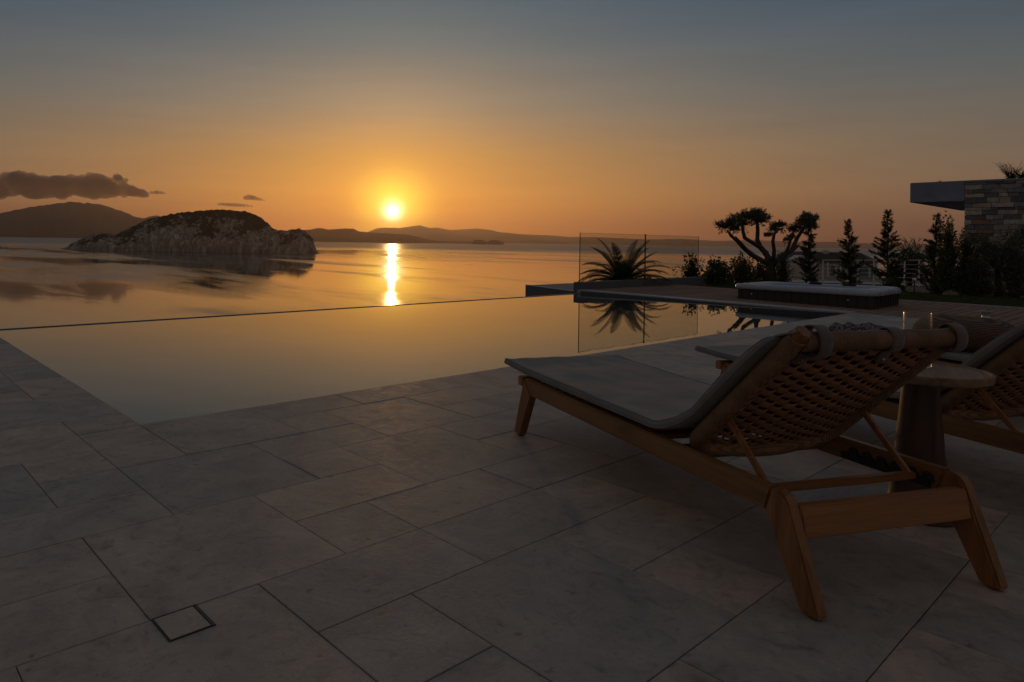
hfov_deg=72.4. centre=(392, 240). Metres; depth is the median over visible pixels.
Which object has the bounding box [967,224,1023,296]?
olive tree
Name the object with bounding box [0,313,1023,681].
terrace paving
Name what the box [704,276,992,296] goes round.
hillside
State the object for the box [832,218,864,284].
conifer
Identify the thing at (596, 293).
pool side face
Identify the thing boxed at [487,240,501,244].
islet
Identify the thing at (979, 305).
deck kerb
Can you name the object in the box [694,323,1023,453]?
sun lounger
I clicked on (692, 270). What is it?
shrub
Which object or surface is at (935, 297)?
lawn ground
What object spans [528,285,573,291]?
wall capping
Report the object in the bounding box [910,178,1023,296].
stone building
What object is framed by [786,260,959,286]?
railing
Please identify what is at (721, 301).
pool coping
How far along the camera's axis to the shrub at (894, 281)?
15.92 m
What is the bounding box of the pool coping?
[577,289,854,312]
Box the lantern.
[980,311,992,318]
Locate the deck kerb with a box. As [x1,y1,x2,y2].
[899,299,1023,309]
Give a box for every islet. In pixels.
[472,240,485,243]
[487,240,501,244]
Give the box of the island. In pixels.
[60,209,317,252]
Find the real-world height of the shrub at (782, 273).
1.170 m
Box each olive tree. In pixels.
[713,206,820,281]
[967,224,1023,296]
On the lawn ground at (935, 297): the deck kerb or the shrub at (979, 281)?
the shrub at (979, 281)
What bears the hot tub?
in the wood deck
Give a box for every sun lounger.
[504,322,1007,619]
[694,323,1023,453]
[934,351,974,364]
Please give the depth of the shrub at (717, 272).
17.16 m
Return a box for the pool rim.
[0,293,580,329]
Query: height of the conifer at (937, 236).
1.958 m
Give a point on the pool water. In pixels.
(144, 372)
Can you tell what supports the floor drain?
on the terrace paving
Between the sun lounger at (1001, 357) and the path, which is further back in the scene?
the path
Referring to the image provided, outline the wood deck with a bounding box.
[588,284,1023,325]
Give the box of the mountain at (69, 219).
[0,201,160,237]
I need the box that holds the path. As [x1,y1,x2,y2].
[789,280,929,285]
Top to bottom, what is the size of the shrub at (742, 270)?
0.979 m
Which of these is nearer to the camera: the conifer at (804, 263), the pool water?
the pool water
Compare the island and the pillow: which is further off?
the island
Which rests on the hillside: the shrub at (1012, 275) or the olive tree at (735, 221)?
the olive tree at (735, 221)
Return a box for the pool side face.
[581,291,785,308]
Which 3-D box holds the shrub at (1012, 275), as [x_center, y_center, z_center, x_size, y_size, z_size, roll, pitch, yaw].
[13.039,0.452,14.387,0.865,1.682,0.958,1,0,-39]
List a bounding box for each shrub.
[677,252,704,276]
[695,254,738,285]
[728,251,763,283]
[750,257,778,281]
[773,245,796,281]
[879,275,909,291]
[890,236,932,285]
[931,210,964,293]
[954,227,992,294]
[959,250,1001,296]
[990,225,1023,297]
[997,162,1023,178]
[1012,166,1023,177]
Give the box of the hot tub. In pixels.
[735,281,901,308]
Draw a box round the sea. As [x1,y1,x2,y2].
[0,237,960,328]
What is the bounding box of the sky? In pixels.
[0,0,1023,244]
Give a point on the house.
(827, 256)
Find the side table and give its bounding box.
[887,362,995,526]
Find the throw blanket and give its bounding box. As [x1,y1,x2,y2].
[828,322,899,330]
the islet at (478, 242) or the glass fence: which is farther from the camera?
the islet at (478, 242)
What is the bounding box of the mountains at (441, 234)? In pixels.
[369,225,957,249]
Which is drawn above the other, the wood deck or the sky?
the sky
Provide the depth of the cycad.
15.97 m
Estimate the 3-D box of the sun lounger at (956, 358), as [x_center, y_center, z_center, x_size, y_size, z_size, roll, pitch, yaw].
[3.731,0.668,4.262,0.703,0.777,2.017,1,0,-15]
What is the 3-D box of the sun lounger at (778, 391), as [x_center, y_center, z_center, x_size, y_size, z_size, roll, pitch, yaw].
[1.205,0.630,2.886,0.703,0.777,2.017,1,0,-15]
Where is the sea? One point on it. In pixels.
(45, 281)
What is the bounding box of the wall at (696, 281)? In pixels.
[574,277,703,292]
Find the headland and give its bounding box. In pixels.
[303,228,503,243]
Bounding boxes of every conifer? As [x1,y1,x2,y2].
[791,216,821,282]
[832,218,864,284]
[865,209,910,285]
[913,213,945,291]
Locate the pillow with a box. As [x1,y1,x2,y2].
[912,314,1015,351]
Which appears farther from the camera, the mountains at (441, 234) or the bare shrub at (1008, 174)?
the mountains at (441, 234)
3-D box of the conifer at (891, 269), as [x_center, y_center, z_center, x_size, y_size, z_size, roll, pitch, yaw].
[11.926,0.252,16.564,0.814,2.074,0.985,1,0,-39]
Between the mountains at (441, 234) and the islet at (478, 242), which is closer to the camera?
the islet at (478, 242)
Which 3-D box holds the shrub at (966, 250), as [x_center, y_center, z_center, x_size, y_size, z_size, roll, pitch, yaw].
[12.878,0.501,15.387,0.781,1.611,0.910,1,0,-39]
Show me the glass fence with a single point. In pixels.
(644, 253)
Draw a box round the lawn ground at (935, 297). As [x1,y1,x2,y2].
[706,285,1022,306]
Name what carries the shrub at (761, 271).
on the hillside
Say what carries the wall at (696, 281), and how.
on the hillside
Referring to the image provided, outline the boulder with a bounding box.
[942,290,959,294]
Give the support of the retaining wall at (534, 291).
on the hillside
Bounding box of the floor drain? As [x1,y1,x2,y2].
[151,604,215,641]
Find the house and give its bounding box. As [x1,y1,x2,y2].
[775,250,878,277]
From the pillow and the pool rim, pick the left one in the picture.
the pool rim
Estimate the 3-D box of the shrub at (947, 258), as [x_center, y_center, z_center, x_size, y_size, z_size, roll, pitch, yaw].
[12.154,0.303,14.979,0.552,1.926,0.615,1,0,-39]
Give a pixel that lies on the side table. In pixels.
(919, 433)
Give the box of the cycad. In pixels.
[578,237,672,285]
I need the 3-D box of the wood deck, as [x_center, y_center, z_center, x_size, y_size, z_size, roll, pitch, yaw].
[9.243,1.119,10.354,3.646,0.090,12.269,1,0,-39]
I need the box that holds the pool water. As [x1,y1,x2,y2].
[0,294,845,423]
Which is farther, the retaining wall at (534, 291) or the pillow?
the retaining wall at (534, 291)
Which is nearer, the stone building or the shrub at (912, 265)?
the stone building
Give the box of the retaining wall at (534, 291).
[525,283,573,295]
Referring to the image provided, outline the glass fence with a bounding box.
[579,233,698,281]
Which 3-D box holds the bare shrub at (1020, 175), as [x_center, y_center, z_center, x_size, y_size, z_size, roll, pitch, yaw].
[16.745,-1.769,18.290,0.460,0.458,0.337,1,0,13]

